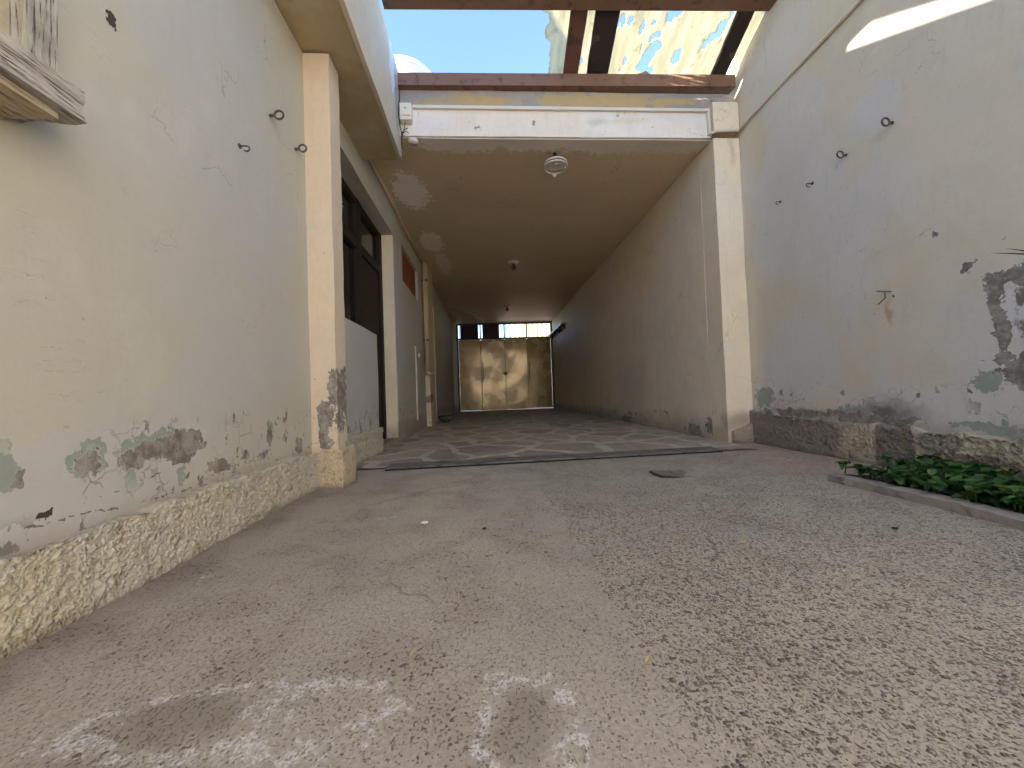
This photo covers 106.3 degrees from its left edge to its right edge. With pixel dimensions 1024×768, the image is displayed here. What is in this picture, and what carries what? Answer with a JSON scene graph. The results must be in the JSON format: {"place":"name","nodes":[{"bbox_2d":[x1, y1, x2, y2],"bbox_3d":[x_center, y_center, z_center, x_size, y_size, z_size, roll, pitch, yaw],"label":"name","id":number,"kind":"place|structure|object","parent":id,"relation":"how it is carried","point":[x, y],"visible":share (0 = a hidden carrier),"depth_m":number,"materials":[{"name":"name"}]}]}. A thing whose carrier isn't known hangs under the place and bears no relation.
{"place":"outdoors","nodes":[
{"label":"outdoors","id":0,"kind":"place"},
{"bbox_2d":[438,415,452,421],"bbox_3d":[-1.129,0.593,6.527,0.260,0.110,0.260,-2,-1,-4],"label":"bowl","id":1,"kind":"object","parent":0,"point":[445,418],"visible":0.99,"depth_m":6.44,"materials":[{"name":"metal"}]},
{"bbox_2d":[468,407,552,410],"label":"street","id":2,"kind":"structure","parent":0,"point":[525,408],"depth_m":11.11,"materials":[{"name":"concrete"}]},
{"bbox_2d":[0,399,1023,767],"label":"ground","id":3,"kind":"structure","parent":0,"point":[816,621],"depth_m":0.73,"materials":[{"name":"concrete"}]},
{"bbox_2d":[0,0,458,662],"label":"house","id":4,"kind":"structure","parent":3,"relation":"on","point":[210,332],"depth_m":1.22,"materials":[{"name":"paint"}]},
{"bbox_2d":[0,0,86,124],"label":"timber window","id":5,"kind":"structure","parent":4,"relation":"attached to","point":[35,85],"depth_m":0.74,"materials":[{"name":"brown wood"}]},
{"bbox_2d":[237,143,249,151],"bbox_3d":[-1.033,-0.911,1.482,0.046,0.034,0.020,-2,-1,-4],"label":"wall hook","id":6,"kind":"object","parent":4,"relation":"attached to","point":[240,146],"depth_m":1.48,"materials":[{"name":"metal"}]},
{"bbox_2d":[270,110,284,119],"bbox_3d":[-1.050,-1.197,1.708,0.073,0.047,0.012,-2,-1,-4],"label":"eye bolt","id":7,"kind":"object","parent":4,"relation":"attached to","point":[274,114],"visible":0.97,"depth_m":1.71,"materials":[{"name":"metal"}]},
{"bbox_2d":[294,144,306,152],"bbox_3d":[-1.065,-1.184,1.928,0.071,0.045,0.012,-2,-1,-4],"label":"eye bolt","id":8,"kind":"object","parent":4,"relation":"attached to","point":[298,148],"visible":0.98,"depth_m":1.93,"materials":[{"name":"metal"}]},
{"bbox_2d":[341,176,386,438],"bbox_3d":[-1.289,-0.499,3.058,0.062,2.140,1.800,-2,-1,-4],"label":"window frame","id":9,"kind":"structure","parent":4,"relation":"in","point":[360,237],"depth_m":3.22,"materials":[{"name":"brown wood"}]},
{"bbox_2d":[362,257,381,426],"bbox_3d":[-1.319,-0.280,3.581,0.036,1.710,0.590,-2,-1,-4],"label":"door","id":10,"kind":"structure","parent":4,"relation":"in","point":[369,275],"depth_m":3.65,"materials":[{"name":"brown wood"}]},
{"bbox_2d":[394,55,431,72],"bbox_3d":[-1.429,-3.320,5.210,0.920,1.949,0.920,-2,-1,-4],"label":"water tank","id":11,"kind":"object","parent":4,"relation":"on","point":[404,63],"visible":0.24,"depth_m":4.82,"materials":[{"name":"plastic"}]},
{"bbox_2d":[415,346,420,419],"bbox_3d":[-1.250,-0.008,5.142,0.022,0.960,0.300,-2,-1,-4],"label":"water pipe","id":12,"kind":"object","parent":4,"relation":"attached to","point":[419,355],"visible":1,"depth_m":5.00,"materials":[{"name":"white plastic"}]},
{"bbox_2d":[422,261,432,374],"bbox_3d":[-1.270,-0.971,5.728,0.125,1.686,0.125,-2,-1,-4],"label":"downpipe","id":13,"kind":"object","parent":4,"relation":"attached to","point":[425,317],"visible":1,"depth_m":5.71,"materials":[{"name":"metal"}]},
{"bbox_2d":[400,90,733,139],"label":"lintel beam","id":14,"kind":"structure","parent":4,"relation":"attached to","point":[428,123],"depth_m":3.06,"materials":[{"name":"paint"}]},
{"bbox_2d":[399,102,412,123],"bbox_3d":[-0.813,-2.077,2.943,0.090,0.128,0.068,-2,-1,-4],"label":"junction box","id":15,"kind":"object","parent":14,"relation":"attached to","point":[406,113],"visible":1,"depth_m":2.92,"materials":[{"name":"white plastic"}]},
{"bbox_2d":[398,85,408,144],"bbox_3d":[-0.834,-2.090,2.941,0.072,0.561,0.038,-3,-2,24],"label":"cable","id":16,"kind":"object","parent":15,"relation":"hanging from","point":[403,131],"visible":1,"depth_m":2.94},
{"bbox_2d":[398,72,735,93],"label":"steel beam","id":17,"kind":"structure","parent":14,"relation":"on","point":[642,83],"depth_m":3.04,"materials":[{"name":"brown metal"}]},
{"bbox_2d":[563,10,587,73],"bbox_3d":[0.490,-2.836,2.329,0.133,0.798,1.630,-2,-1,-4],"label":"roof batten","id":18,"kind":"object","parent":17,"relation":"on","point":[577,26],"visible":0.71,"depth_m":2.86,"materials":[{"name":"brown wood"}]},
{"bbox_2d":[543,10,764,74],"bbox_3d":[0.660,-2.891,2.288,2.414,0.819,1.727,-2,-1,-4],"label":"torn sheet","id":19,"kind":"object","parent":18,"relation":"on","point":[688,32],"visible":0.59,"depth_m":2.91,"materials":[{"name":"beige fabric"}]},
{"bbox_2d":[587,10,619,73],"bbox_3d":[0.684,-2.831,2.386,0.181,0.725,1.529,-2,-1,-1],"label":"roof batten","id":20,"kind":"object","parent":17,"relation":"on","point":[605,24],"visible":0.75,"depth_m":2.87,"materials":[{"name":"brown wood"}]},
{"bbox_2d":[711,11,754,74],"bbox_3d":[1.706,-2.878,2.408,0.126,0.798,1.630,-2,-1,-4],"label":"roof batten","id":21,"kind":"object","parent":17,"relation":"on","point":[735,34],"visible":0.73,"depth_m":2.92,"materials":[{"name":"brown wood"}]},
{"bbox_2d":[412,105,738,135],"bbox_3d":[0.533,-2.090,3.039,2.606,0.226,0.053,-2,-1,-4],"label":"conduit","id":22,"kind":"object","parent":14,"relation":"attached to","point":[563,108],"visible":1,"depth_m":3.05,"materials":[{"name":"white plastic"}]},
{"bbox_2d":[409,648,415,662],"bbox_3d":[-0.172,0.470,0.666,0.008,0.006,0.030,-2,-1,-4],"label":"dead leaf","id":23,"kind":"object","parent":3,"relation":"on","point":[413,651],"visible":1,"depth_m":0.67,"materials":[{"name":"beige plant"}]},
{"bbox_2d":[645,654,650,670],"bbox_3d":[0.221,0.454,0.628,0.008,0.007,0.036,-3,-2,36],"label":"dead leaf","id":24,"kind":"object","parent":3,"relation":"on","point":[647,659],"visible":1,"depth_m":0.63,"materials":[{"name":"beige plant"}]},
{"bbox_2d":[649,470,686,477],"bbox_3d":[0.851,0.484,2.047,0.201,0.031,0.181,-2,-1,-4],"label":"drain cover","id":25,"kind":"object","parent":3,"relation":"on","point":[669,473],"visible":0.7,"depth_m":2.05,"materials":[{"name":"grey metal"}]},
{"bbox_2d":[699,102,753,443],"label":"corner pillar","id":26,"kind":"structure","parent":3,"relation":"on","point":[726,297],"depth_m":3.11,"materials":[{"name":"paint"}]},
{"bbox_2d":[726,0,1023,479],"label":"boundary wall","id":27,"kind":"structure","parent":3,"relation":"on","point":[916,208],"depth_m":2.01,"materials":[{"name":"paint"}]},
{"bbox_2d":[382,0,776,10],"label":"steel beam","id":28,"kind":"structure","parent":27,"relation":"attached to","point":[682,5],"depth_m":2.64,"materials":[{"name":"brown metal"}]},
{"bbox_2d":[739,0,862,130],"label":"conduit","id":29,"kind":"object","parent":27,"relation":"attached to","point":[825,37],"visible":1,"depth_m":2.46,"materials":[{"name":"beige plastic"}]},
{"bbox_2d":[836,150,846,158],"bbox_3d":[1.909,-1.326,2.219,0.073,0.047,0.012,-2,-1,-4],"label":"eye bolt","id":30,"kind":"object","parent":27,"relation":"attached to","point":[839,157],"visible":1,"depth_m":2.21,"materials":[{"name":"metal"}]},
{"bbox_2d":[877,291,894,304],"bbox_3d":[1.954,-0.455,2.006,0.050,0.077,0.064,-1,-2,-35],"label":"wall bracket","id":31,"kind":"object","parent":27,"relation":"attached to","point":[884,295],"depth_m":2.00,"materials":[{"name":"metal"}]},
{"bbox_2d":[881,117,894,126],"bbox_3d":[1.924,-1.341,1.965,0.075,0.049,0.012,-2,-1,-4],"label":"eye bolt","id":32,"kind":"object","parent":27,"relation":"attached to","point":[888,120],"visible":1,"depth_m":1.96,"materials":[{"name":"metal"}]},
{"bbox_2d":[826,474,1023,530],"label":"bed kerb","id":33,"kind":"structure","parent":3,"relation":"on","point":[1011,519],"depth_m":1.37,"materials":[{"name":"concrete"}]},
{"bbox_2d":[845,472,1023,513],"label":"soil","id":34,"kind":"structure","parent":3,"relation":"on","point":[1002,507],"depth_m":1.43,"materials":[{"name":"brown soil"}]},
{"bbox_2d":[835,453,1023,512],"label":"ground cover","id":35,"kind":"object","parent":34,"relation":"on","point":[963,477],"visible":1,"depth_m":1.48,"materials":[{"name":"green plant"}]},
{"bbox_2d":[1001,248,1023,254],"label":"spiky plant","id":36,"kind":"object","parent":34,"relation":"on","point":[1014,253],"visible":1,"depth_m":1.10,"materials":[{"name":"green plant"}]},
{"bbox_2d":[511,324,552,396],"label":"street house","id":37,"kind":"structure","parent":0,"point":[541,330],"depth_m":22.24,"materials":[{"name":"white"}]},
{"bbox_2d":[356,408,755,468],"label":"passage floor","id":38,"kind":"structure","parent":0,"point":[466,435],"depth_m":3.74,"materials":[{"name":"grey stone"}]},
{"bbox_2d":[384,446,722,470],"bbox_3d":[0.327,0.512,2.620,2.290,0.040,0.160,-2,-1,-6],"label":"drain channel","id":39,"kind":"object","parent":38,"relation":"in","point":[534,459],"visible":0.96,"depth_m":2.58,"materials":[{"name":"metal"}]},
{"bbox_2d":[551,154,712,438],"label":"passage wall","id":40,"kind":"structure","parent":38,"relation":"on","point":[630,343],"depth_m":4.45,"materials":[{"name":"paint"}]},
{"bbox_2d":[456,321,554,411],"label":"passage gate","id":41,"kind":"structure","parent":40,"relation":"attached to","point":[495,371],"depth_m":10.81,"materials":[{"name":"metal"}]},
{"bbox_2d":[374,138,710,323],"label":"passage ceiling","id":42,"kind":"structure","parent":40,"relation":"on","point":[477,214],"depth_m":4.20,"materials":[{"name":"paint"}]},
{"bbox_2d":[368,160,422,263],"bbox_3d":[-1.264,-1.833,4.484,0.036,0.055,2.710,-2,-1,-4],"label":"conduit","id":43,"kind":"object","parent":42,"relation":"attached to","point":[377,173],"visible":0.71,"depth_m":3.90,"materials":[{"name":"beige plastic"}]},
{"bbox_2d":[408,137,417,145],"bbox_3d":[-0.766,-1.881,2.979,0.080,0.040,0.080,-2,-1,-4],"label":"ceiling rose","id":44,"kind":"object","parent":42,"relation":"attached to","point":[412,141],"visible":1,"depth_m":2.96,"materials":[{"name":"plastic"}]},
{"bbox_2d":[448,305,493,321],"bbox_3d":[-1.073,-1.728,9.630,0.259,0.028,2.210,-3,-2,24],"label":"conduit","id":45,"kind":"object","parent":42,"relation":"attached to","point":[468,313],"visible":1,"depth_m":9.50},
{"bbox_2d":[508,260,518,269],"bbox_3d":[0.024,-1.809,5.885,0.170,0.126,0.170,-2,-1,-4],"label":"ceiling lamp","id":46,"kind":"object","parent":42,"relation":"hanging from","point":[513,263],"visible":1,"depth_m":5.86,"materials":[{"name":"ceramic"}]},
{"bbox_2d":[544,152,567,176],"bbox_3d":[0.369,-1.880,3.264,0.203,0.146,0.217,-2,-1,-4],"label":"ceiling lamp","id":47,"kind":"object","parent":42,"relation":"hanging from","point":[555,163],"visible":1,"depth_m":3.25,"materials":[{"name":"metal"}]},
{"bbox_2d":[548,322,565,338],"bbox_3d":[1.142,-1.339,9.904,0.127,0.140,1.940,-2,-1,-4],"label":"wall rail","id":48,"kind":"object","parent":40,"relation":"attached to","point":[557,329],"depth_m":9.73,"materials":[{"name":"plastic"}]},
{"bbox_2d":[379,0,765,339],"label":"sky","id":49,"kind":"structure","parent":0,"point":[445,41],"materials":[{"name":"blue"}]}
]}

